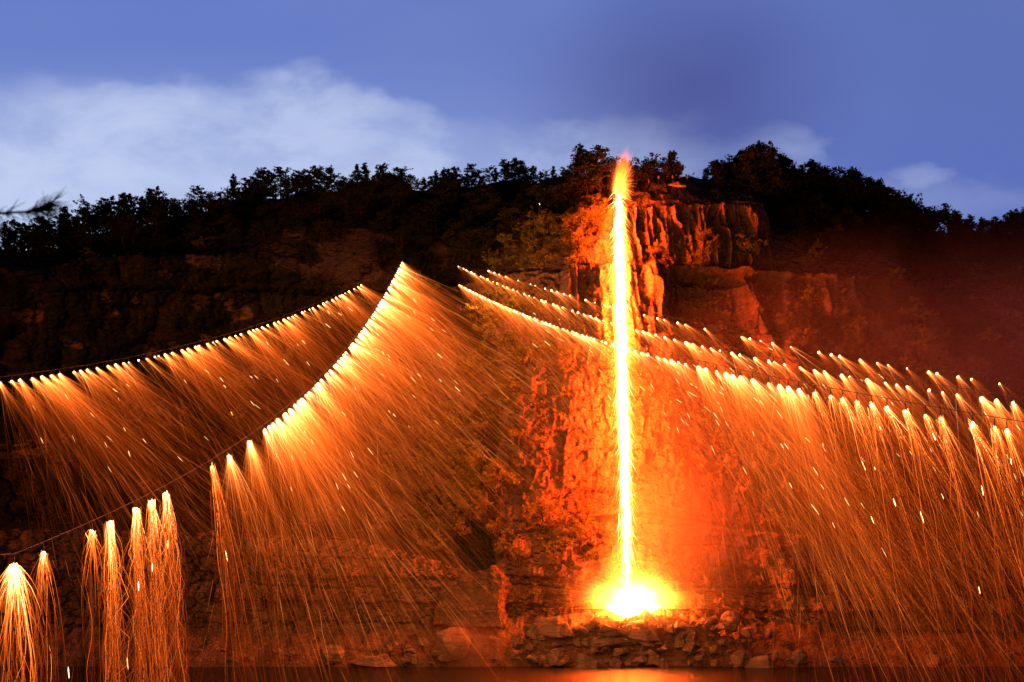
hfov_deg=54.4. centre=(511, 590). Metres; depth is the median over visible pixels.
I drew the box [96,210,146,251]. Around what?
broadleaf tree
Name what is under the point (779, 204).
hill
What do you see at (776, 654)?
boulder
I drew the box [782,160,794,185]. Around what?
broadleaf tree
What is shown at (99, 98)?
sky
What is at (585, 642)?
boulder
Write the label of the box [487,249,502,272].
shrub
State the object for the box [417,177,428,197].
pine tree
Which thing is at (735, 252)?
shrub
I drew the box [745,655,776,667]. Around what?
boulder
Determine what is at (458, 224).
broadleaf tree
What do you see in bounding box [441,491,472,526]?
shrub
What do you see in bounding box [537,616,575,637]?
boulder
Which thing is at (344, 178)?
pine tree
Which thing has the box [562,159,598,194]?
broadleaf tree
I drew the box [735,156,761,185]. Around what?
broadleaf tree
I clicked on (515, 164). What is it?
pine tree
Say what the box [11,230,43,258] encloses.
pine tree
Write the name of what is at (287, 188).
pine tree
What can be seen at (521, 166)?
pine tree
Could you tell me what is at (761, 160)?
broadleaf tree
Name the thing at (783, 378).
cable
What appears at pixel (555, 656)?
boulder
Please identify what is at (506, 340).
shrub
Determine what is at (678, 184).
boulder
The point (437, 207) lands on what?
broadleaf tree
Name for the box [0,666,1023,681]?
water
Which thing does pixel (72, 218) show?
pine tree
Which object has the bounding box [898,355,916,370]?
shrub
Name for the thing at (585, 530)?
shrub
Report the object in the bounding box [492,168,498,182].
pine tree
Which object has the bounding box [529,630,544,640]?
boulder
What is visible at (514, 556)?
shrub
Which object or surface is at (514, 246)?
shrub
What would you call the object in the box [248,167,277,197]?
pine tree
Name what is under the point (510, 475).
shrub
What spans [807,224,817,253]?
pine tree
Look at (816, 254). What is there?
shrub
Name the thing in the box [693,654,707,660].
boulder
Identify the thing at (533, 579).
shrub
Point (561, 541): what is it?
shrub
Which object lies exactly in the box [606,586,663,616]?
fire
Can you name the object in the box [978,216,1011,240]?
broadleaf tree
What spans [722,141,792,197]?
broadleaf tree
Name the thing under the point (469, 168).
pine tree
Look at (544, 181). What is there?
broadleaf tree
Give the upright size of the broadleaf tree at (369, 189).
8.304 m
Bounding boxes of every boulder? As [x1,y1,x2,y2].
[172,653,185,661]
[186,648,202,652]
[245,657,254,661]
[270,648,281,652]
[288,652,299,655]
[319,645,344,664]
[348,656,396,666]
[378,654,392,662]
[381,644,392,650]
[382,639,391,653]
[399,658,410,663]
[400,644,412,652]
[403,653,416,657]
[408,648,415,653]
[409,654,416,663]
[416,637,427,646]
[430,649,442,656]
[432,565,510,628]
[435,627,470,661]
[437,654,446,660]
[488,635,498,643]
[488,650,497,659]
[494,654,502,660]
[509,633,523,644]
[511,650,524,656]
[523,624,545,637]
[526,643,533,649]
[526,655,535,663]
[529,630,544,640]
[533,655,546,662]
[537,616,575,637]
[538,658,545,665]
[546,648,565,666]
[551,643,561,646]
[558,660,571,665]
[561,622,573,636]
[573,638,583,646]
[574,625,587,636]
[574,653,599,667]
[581,638,590,646]
[585,623,594,630]
[588,637,634,648]
[590,650,599,653]
[591,620,601,628]
[597,624,621,638]
[600,647,611,652]
[609,658,621,667]
[613,621,625,628]
[613,648,629,655]
[618,625,631,635]
[624,660,634,666]
[626,619,659,641]
[633,656,643,663]
[636,649,652,656]
[638,641,653,645]
[640,642,653,651]
[640,652,646,661]
[647,651,660,665]
[653,660,659,665]
[656,645,666,652]
[658,658,668,667]
[665,625,676,633]
[668,181,686,187]
[673,621,694,633]
[675,634,685,649]
[677,631,687,639]
[682,643,696,651]
[684,628,696,640]
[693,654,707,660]
[701,617,717,625]
[704,642,710,647]
[708,623,724,632]
[708,634,713,639]
[709,645,721,653]
[710,659,718,666]
[717,638,728,645]
[720,611,740,633]
[730,650,747,667]
[740,627,752,637]
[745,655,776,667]
[751,623,759,629]
[765,629,776,638]
[770,651,780,657]
[775,617,783,624]
[782,639,790,646]
[792,649,806,665]
[827,655,842,661]
[893,655,900,659]
[925,654,947,667]
[951,648,958,653]
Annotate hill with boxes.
[0,170,1023,271]
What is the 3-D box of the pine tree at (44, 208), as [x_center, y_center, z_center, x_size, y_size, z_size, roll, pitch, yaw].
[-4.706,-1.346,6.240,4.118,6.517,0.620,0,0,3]
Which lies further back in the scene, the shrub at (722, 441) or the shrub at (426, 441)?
the shrub at (426, 441)
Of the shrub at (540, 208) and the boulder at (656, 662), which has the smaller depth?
the boulder at (656, 662)
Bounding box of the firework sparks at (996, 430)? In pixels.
[990,417,1023,681]
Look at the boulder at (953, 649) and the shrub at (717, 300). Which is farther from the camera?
the shrub at (717, 300)
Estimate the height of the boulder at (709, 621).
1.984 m
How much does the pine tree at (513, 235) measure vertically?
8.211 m
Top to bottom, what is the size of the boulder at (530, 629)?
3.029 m
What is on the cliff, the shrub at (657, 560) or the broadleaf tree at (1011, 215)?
the shrub at (657, 560)
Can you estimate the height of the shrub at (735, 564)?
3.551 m
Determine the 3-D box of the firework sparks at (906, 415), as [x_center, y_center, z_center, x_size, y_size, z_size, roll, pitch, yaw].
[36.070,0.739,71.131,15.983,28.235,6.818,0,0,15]
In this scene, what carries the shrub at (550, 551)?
on the cliff
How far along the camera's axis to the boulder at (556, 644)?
195.96 m
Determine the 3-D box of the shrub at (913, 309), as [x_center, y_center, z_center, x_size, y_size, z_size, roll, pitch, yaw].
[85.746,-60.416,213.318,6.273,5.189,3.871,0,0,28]
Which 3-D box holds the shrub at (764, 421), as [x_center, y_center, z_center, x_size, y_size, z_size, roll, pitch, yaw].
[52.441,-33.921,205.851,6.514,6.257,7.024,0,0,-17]
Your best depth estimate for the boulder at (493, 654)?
194.88 m
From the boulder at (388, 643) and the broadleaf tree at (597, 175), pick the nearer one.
the boulder at (388, 643)
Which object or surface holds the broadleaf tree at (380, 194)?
on the hill
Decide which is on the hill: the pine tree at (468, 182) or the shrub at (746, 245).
the pine tree at (468, 182)
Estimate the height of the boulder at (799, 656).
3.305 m
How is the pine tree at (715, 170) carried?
on the hill
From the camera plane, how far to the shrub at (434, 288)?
221.20 m
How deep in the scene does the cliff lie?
212.92 m
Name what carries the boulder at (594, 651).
on the river bank
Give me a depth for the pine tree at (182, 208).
242.63 m
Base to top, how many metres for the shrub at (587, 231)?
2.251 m
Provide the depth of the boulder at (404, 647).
195.45 m
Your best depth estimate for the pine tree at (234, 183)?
243.40 m
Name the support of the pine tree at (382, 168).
on the hill
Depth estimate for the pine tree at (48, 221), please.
243.08 m
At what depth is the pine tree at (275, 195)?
242.54 m
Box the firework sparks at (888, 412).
[884,402,1023,680]
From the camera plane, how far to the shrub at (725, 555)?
204.22 m
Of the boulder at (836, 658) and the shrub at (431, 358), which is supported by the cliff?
the shrub at (431, 358)
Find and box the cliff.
[0,179,1023,635]
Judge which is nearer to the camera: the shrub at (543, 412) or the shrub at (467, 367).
the shrub at (543, 412)
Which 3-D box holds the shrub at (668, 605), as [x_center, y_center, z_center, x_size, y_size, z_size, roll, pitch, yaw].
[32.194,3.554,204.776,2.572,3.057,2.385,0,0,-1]
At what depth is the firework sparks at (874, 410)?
74.23 m
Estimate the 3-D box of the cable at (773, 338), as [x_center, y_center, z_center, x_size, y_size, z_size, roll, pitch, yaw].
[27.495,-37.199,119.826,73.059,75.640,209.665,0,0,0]
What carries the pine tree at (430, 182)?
on the hill
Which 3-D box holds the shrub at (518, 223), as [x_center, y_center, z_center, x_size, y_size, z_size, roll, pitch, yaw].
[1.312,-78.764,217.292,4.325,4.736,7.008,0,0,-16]
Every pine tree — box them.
[0,190,73,250]
[0,219,25,251]
[0,221,12,251]
[0,228,12,251]
[2,220,26,251]
[10,223,30,250]
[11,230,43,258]
[16,226,54,261]
[24,216,56,241]
[40,221,60,242]
[40,224,52,242]
[42,206,72,237]
[60,215,75,233]
[61,224,97,259]
[69,193,102,232]
[74,205,89,233]
[78,208,107,231]
[87,200,113,232]
[92,195,119,228]
[97,202,111,233]
[103,192,133,221]
[118,193,140,221]
[126,203,144,225]
[132,209,148,225]
[134,195,151,225]
[135,195,168,225]
[139,190,154,219]
[141,186,170,214]
[153,196,170,215]
[162,198,179,223]
[167,200,182,219]
[173,198,190,215]
[182,217,204,251]
[184,201,198,213]
[185,185,209,212]
[194,195,203,215]
[199,193,213,204]
[204,191,224,203]
[216,186,234,202]
[226,173,240,203]
[233,187,241,197]
[236,177,250,197]
[242,176,260,200]
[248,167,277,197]
[248,170,269,195]
[259,171,280,198]
[270,166,292,200]
[279,174,304,196]
[281,182,290,200]
[283,167,316,196]
[284,172,307,201]
[298,165,330,193]
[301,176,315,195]
[312,171,330,193]
[318,165,336,197]
[325,173,342,196]
[330,179,344,198]
[338,176,351,197]
[351,164,363,185]
[358,162,371,184]
[374,162,394,185]
[382,167,409,194]
[393,166,416,186]
[402,174,415,186]
[406,178,422,194]
[406,248,440,281]
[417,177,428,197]
[426,176,434,188]
[431,170,438,189]
[435,168,456,190]
[450,166,462,182]
[455,174,469,190]
[461,163,477,190]
[463,173,470,185]
[466,170,486,193]
[475,223,501,256]
[481,165,498,183]
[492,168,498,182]
[496,159,506,177]
[500,160,521,191]
[503,209,529,245]
[510,157,522,179]
[512,160,533,188]
[514,173,533,206]
[516,166,537,184]
[531,165,539,181]
[538,169,553,179]
[550,166,557,176]
[700,161,733,189]
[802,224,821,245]
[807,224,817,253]
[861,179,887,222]
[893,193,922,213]
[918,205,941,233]
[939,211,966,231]
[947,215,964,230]
[947,216,975,241]
[964,214,977,231]
[976,217,985,237]
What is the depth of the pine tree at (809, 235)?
223.25 m
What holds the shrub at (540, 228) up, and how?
on the cliff
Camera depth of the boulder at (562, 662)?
193.44 m
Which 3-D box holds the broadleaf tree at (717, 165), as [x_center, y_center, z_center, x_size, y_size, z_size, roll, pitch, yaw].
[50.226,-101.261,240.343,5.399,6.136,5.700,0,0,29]
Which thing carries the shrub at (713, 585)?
on the cliff
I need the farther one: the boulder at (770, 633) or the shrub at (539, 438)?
the shrub at (539, 438)
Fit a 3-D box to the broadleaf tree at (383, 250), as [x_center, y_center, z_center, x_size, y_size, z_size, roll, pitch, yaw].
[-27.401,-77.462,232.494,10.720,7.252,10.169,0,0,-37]
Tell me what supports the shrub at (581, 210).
on the cliff
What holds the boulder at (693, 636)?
on the river bank
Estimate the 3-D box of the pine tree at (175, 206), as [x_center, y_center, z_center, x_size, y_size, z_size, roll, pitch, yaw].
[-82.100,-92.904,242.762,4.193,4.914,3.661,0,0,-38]
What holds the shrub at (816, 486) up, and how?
on the cliff
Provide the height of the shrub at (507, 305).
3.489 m
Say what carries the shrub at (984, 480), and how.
on the cliff
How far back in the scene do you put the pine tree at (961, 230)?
240.87 m
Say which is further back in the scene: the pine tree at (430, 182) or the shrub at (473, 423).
the pine tree at (430, 182)
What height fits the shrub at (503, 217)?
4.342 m
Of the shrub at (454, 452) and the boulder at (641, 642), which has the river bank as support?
the boulder at (641, 642)
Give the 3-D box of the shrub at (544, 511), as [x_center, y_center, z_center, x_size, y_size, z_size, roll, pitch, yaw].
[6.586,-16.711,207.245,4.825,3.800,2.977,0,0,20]
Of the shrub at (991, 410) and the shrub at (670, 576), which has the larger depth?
the shrub at (991, 410)
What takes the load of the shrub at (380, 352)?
on the cliff
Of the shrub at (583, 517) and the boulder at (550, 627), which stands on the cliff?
the shrub at (583, 517)
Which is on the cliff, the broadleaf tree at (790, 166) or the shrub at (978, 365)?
the shrub at (978, 365)
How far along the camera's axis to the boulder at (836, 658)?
195.34 m
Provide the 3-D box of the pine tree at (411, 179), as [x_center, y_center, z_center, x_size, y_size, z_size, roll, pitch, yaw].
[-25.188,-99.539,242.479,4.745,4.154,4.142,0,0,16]
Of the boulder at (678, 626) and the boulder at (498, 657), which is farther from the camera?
the boulder at (678, 626)
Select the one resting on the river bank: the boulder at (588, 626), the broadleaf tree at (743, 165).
the boulder at (588, 626)
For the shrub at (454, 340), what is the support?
on the cliff
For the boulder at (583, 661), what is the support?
on the river bank
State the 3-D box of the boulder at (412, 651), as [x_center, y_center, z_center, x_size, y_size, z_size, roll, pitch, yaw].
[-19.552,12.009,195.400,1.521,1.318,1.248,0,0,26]
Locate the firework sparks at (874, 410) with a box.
[868,396,1021,681]
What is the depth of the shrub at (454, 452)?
210.93 m
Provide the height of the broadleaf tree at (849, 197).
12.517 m
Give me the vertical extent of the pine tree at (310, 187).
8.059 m
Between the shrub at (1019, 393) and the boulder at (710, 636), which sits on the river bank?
the boulder at (710, 636)
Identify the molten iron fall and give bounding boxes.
[615,172,629,588]
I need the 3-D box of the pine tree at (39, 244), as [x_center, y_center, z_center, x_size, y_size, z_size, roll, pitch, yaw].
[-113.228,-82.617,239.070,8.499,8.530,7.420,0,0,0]
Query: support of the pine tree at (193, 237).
on the cliff
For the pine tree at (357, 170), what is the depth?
242.85 m
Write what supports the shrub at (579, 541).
on the cliff
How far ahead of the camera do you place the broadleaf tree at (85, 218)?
241.40 m
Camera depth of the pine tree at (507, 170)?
237.56 m
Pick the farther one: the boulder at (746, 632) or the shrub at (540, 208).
the shrub at (540, 208)
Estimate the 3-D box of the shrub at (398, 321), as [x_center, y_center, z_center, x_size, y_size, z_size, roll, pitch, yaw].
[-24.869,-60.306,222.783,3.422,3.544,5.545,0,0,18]
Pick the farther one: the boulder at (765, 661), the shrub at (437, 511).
the shrub at (437, 511)
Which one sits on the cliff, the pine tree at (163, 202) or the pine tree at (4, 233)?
the pine tree at (4, 233)
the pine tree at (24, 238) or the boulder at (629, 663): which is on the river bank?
the boulder at (629, 663)
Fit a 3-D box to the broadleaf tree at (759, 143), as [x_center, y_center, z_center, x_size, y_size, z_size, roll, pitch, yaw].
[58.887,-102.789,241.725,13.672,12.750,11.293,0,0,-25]
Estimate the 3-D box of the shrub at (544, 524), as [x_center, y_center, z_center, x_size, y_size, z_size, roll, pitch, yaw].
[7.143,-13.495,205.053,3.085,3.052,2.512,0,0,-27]
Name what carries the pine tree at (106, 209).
on the hill
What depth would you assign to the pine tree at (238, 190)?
242.78 m
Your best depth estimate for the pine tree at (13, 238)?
242.46 m
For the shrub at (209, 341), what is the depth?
222.50 m
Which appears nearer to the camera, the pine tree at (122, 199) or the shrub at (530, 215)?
the shrub at (530, 215)
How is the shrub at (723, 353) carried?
on the cliff
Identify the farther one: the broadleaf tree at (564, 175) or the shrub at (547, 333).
the broadleaf tree at (564, 175)
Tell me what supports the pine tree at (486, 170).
on the hill
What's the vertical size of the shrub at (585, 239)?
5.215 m
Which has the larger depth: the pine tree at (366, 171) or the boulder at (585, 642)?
the pine tree at (366, 171)
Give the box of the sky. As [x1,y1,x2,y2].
[0,0,1023,249]
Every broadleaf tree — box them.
[43,237,65,257]
[50,222,86,254]
[56,223,95,258]
[72,214,103,245]
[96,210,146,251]
[116,222,150,251]
[141,205,170,238]
[153,201,168,211]
[177,201,202,216]
[181,216,209,247]
[200,198,231,233]
[244,183,265,207]
[297,243,322,268]
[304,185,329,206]
[305,217,344,247]
[340,180,360,205]
[359,173,386,201]
[366,209,394,238]
[369,175,405,200]
[374,242,416,273]
[376,174,412,204]
[385,213,420,245]
[418,197,448,232]
[425,183,457,216]
[432,173,457,199]
[434,176,471,208]
[439,225,464,260]
[442,219,479,247]
[462,182,501,210]
[470,185,502,222]
[470,221,503,246]
[496,215,527,245]
[497,193,533,231]
[521,183,553,215]
[527,178,559,206]
[542,181,571,211]
[552,170,581,199]
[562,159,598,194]
[569,143,631,194]
[599,156,618,181]
[625,157,658,185]
[630,152,673,182]
[657,150,685,182]
[702,167,711,178]
[710,159,728,178]
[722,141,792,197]
[724,148,754,184]
[725,140,786,176]
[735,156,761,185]
[739,152,797,187]
[745,147,776,177]
[762,157,785,189]
[775,166,807,196]
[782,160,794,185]
[785,164,814,197]
[803,159,829,187]
[805,225,853,258]
[809,166,839,192]
[822,166,872,208]
[830,166,881,212]
[844,182,883,214]
[850,175,878,211]
[863,177,902,220]
[864,186,912,215]
[887,199,923,225]
[889,201,919,217]
[893,200,923,219]
[923,207,941,227]
[929,203,963,234]
[938,227,951,249]
[956,219,975,239]
[969,223,986,240]
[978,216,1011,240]
[988,210,1023,243]
[1007,208,1023,239]
[1010,207,1023,242]
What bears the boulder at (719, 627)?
on the river bank
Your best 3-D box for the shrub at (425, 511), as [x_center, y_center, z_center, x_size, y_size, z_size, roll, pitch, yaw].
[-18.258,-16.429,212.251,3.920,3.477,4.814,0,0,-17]
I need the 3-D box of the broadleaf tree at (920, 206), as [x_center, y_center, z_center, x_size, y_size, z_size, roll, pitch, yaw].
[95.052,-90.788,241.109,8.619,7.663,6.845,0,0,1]
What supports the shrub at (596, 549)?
on the cliff
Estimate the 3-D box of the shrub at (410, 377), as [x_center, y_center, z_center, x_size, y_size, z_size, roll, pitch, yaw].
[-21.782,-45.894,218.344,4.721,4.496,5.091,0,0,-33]
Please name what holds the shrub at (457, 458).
on the cliff
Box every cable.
[0,253,403,554]
[1,265,375,376]
[441,255,1022,396]
[451,277,1023,421]
[474,259,1020,380]
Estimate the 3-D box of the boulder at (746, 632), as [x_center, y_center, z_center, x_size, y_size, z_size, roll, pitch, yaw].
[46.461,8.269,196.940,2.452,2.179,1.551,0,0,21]
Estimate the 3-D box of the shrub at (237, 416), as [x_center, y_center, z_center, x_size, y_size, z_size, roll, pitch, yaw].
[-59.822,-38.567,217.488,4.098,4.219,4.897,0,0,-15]
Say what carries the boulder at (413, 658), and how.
on the river bank
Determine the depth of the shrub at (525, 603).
203.62 m
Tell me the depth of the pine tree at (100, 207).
243.02 m
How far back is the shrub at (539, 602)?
203.75 m
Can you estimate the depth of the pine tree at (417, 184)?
242.05 m
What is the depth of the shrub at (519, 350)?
206.09 m
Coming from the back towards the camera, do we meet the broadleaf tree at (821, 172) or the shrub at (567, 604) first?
the broadleaf tree at (821, 172)
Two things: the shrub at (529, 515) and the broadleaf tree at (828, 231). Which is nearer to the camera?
the shrub at (529, 515)
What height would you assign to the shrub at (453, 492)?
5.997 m
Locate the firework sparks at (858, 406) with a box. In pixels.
[854,395,984,681]
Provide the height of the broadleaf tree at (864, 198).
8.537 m
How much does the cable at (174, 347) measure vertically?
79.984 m
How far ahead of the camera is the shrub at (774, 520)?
204.78 m
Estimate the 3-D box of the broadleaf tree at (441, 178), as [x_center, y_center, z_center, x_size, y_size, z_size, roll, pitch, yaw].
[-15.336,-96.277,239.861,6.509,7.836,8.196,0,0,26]
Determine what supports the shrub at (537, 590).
on the cliff
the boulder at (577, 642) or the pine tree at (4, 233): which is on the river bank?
the boulder at (577, 642)
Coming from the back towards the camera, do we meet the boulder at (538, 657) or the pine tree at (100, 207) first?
the pine tree at (100, 207)
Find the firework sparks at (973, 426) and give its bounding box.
[968,413,1023,681]
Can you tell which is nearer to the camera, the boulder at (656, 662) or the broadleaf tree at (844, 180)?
the boulder at (656, 662)
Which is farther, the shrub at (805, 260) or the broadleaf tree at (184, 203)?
the broadleaf tree at (184, 203)
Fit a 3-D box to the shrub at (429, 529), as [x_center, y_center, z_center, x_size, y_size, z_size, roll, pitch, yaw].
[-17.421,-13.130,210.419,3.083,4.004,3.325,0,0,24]
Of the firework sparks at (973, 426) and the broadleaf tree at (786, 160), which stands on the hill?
the broadleaf tree at (786, 160)
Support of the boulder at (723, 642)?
on the river bank
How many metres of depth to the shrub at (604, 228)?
208.30 m
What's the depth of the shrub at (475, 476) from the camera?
209.18 m
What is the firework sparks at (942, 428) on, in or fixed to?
hanging from the cable at (783, 378)
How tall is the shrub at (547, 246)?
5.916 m
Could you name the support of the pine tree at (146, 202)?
on the hill
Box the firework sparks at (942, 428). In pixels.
[936,408,1023,681]
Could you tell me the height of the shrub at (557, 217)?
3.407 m
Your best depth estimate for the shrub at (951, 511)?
210.40 m
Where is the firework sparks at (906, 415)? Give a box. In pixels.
[902,402,1023,681]
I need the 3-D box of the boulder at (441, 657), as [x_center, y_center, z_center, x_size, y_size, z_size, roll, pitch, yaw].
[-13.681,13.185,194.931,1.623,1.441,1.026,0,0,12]
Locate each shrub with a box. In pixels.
[43,244,59,256]
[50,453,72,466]
[81,247,96,256]
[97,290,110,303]
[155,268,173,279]
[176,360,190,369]
[190,236,206,250]
[198,334,217,351]
[207,257,224,271]
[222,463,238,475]
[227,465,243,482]
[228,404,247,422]
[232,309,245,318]
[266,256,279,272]
[292,325,309,337]
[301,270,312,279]
[302,320,313,330]
[321,496,334,509]
[357,431,391,455]
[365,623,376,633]
[367,403,388,425]
[369,401,395,429]
[371,455,402,493]
[376,343,390,360]
[382,450,399,472]
[391,313,407,328]
[396,371,433,397]
[400,450,435,482]
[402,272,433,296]
[402,371,424,390]
[410,501,434,517]
[412,478,427,494]
[412,519,427,535]
[417,429,435,451]
[418,350,439,371]
[418,400,435,415]
[420,505,436,521]
[422,519,437,537]
[423,529,447,555]
[424,411,451,437]
[426,484,448,514]
[426,487,437,503]
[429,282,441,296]
[430,444,476,480]
[430,495,452,519]
[432,410,453,424]
[433,400,468,436]
[438,510,473,541]
[440,477,470,500]
[440,513,467,532]
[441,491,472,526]
[442,484,466,508]
[444,438,481,468]
[445,454,473,485]
[445,460,477,484]
[449,336,458,347]
[449,473,474,498]
[450,483,471,514]
[453,416,473,433]
[455,488,492,520]
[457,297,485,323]
[458,466,490,489]
[459,352,480,380]
[459,477,479,498]
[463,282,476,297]
[463,482,478,503]
[464,440,489,463]
[465,380,482,397]
[465,447,499,477]
[467,411,488,436]
[467,424,481,438]
[469,465,498,490]
[470,356,495,374]
[471,341,486,367]
[472,311,501,336]
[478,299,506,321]
[478,407,495,421]
[479,328,493,345]
[481,247,497,266]
[482,460,523,494]
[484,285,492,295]
[484,516,514,546]
[485,458,510,478]
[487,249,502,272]
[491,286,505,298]
[493,534,518,557]
[494,211,506,223]
[494,375,519,393]
[495,396,508,409]
[496,226,517,250]
[499,226,514,243]
[499,235,512,248]
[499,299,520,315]
[500,332,515,344]
[503,427,531,445]
[504,242,519,255]
[504,249,520,262]
[506,289,532,313]
[508,295,525,315]
[509,341,533,373]
[509,586,520,604]
[510,549,530,567]
[512,222,522,237]
[512,598,527,611]
[514,253,531,271]
[514,343,529,359]
[514,502,539,525]
[519,519,535,533]
[520,220,536,238]
[520,227,541,247]
[521,206,539,232]
[524,235,541,257]
[525,398,538,413]
[525,575,539,582]
[526,211,553,236]
[528,206,552,219]
[528,498,549,521]
[529,248,549,271]
[529,582,541,599]
[530,429,546,445]
[531,340,545,355]
[533,597,550,614]
[534,409,547,420]
[535,239,558,265]
[535,502,553,516]
[537,211,556,231]
[537,214,556,235]
[538,518,552,531]
[539,540,558,560]
[540,335,556,348]
[542,223,570,246]
[544,376,552,388]
[545,330,555,342]
[545,597,567,614]
[548,552,558,565]
[549,214,563,228]
[550,596,575,611]
[551,499,558,512]
[552,525,571,540]
[554,510,576,527]
[557,229,584,253]
[557,347,571,359]
[557,536,575,551]
[559,212,579,234]
[559,362,573,375]
[562,583,573,595]
[564,254,578,268]
[569,520,583,534]
[570,230,590,253]
[571,212,582,226]
[572,247,585,260]
[573,207,588,223]
[573,527,587,538]
[573,536,586,550]
[577,499,603,518]
[579,514,589,525]
[580,208,599,227]
[580,517,595,533]
[583,226,595,234]
[584,589,600,613]
[586,544,611,564]
[588,193,606,208]
[591,582,610,596]
[592,219,606,230]
[594,206,613,223]
[595,221,609,235]
[597,525,616,537]
[599,533,620,549]
[603,580,617,593]
[645,239,663,257]
[647,553,669,569]
[652,564,671,580]
[656,582,666,589]
[664,571,674,580]
[664,601,673,614]
[671,591,683,602]
[674,235,696,251]
[686,245,710,268]
[686,259,696,269]
[692,401,720,429]
[693,273,725,294]
[695,227,719,247]
[696,292,716,310]
[697,413,707,425]
[697,565,711,575]
[704,291,722,311]
[706,578,715,589]
[708,556,726,576]
[709,236,722,250]
[709,244,721,256]
[709,555,726,566]
[711,344,730,362]
[714,436,730,448]
[719,561,739,572]
[720,551,732,561]
[722,259,735,267]
[732,249,745,264]
[735,231,768,263]
[737,240,752,255]
[747,403,773,434]
[748,480,772,505]
[749,412,768,425]
[750,411,786,441]
[761,507,782,528]
[774,314,790,331]
[784,327,809,353]
[792,302,802,313]
[797,249,816,268]
[797,405,817,426]
[801,285,823,306]
[808,239,827,262]
[808,474,828,492]
[818,388,834,403]
[833,371,860,395]
[840,315,869,339]
[842,417,859,433]
[843,516,879,547]
[867,522,888,541]
[885,267,905,285]
[897,296,927,320]
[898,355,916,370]
[909,328,936,352]
[911,325,926,342]
[913,359,931,375]
[919,310,938,327]
[929,390,953,412]
[943,495,977,522]
[961,357,990,380]
[966,397,999,422]
[970,470,992,492]
[979,327,1001,343]
[987,422,1001,434]
[1008,389,1023,405]
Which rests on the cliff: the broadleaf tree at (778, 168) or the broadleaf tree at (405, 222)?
the broadleaf tree at (405, 222)
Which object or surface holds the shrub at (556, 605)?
on the cliff
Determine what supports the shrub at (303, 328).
on the cliff
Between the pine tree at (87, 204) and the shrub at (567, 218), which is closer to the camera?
the shrub at (567, 218)
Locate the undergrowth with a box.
[0,171,1023,569]
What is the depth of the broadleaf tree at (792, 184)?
237.62 m
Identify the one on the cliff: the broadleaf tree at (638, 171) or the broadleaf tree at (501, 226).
the broadleaf tree at (501, 226)
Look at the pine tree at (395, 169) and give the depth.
242.25 m
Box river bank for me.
[0,609,1023,666]
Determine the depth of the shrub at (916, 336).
214.31 m
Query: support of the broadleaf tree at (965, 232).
on the hill
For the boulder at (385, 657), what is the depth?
194.09 m
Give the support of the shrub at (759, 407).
on the cliff
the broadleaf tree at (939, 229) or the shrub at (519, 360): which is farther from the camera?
the broadleaf tree at (939, 229)
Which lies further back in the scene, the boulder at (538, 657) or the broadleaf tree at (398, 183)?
the broadleaf tree at (398, 183)
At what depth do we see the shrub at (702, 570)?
203.30 m
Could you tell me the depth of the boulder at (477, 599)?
199.83 m
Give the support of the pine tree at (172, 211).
on the hill
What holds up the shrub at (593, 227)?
on the cliff
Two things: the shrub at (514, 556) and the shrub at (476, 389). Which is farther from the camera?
the shrub at (476, 389)
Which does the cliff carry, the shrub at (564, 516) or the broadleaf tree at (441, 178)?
the shrub at (564, 516)
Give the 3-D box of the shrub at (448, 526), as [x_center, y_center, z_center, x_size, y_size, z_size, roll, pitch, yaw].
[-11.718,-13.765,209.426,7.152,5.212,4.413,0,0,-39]
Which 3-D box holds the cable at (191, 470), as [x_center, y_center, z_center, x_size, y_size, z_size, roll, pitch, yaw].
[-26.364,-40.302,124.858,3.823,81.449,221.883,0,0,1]

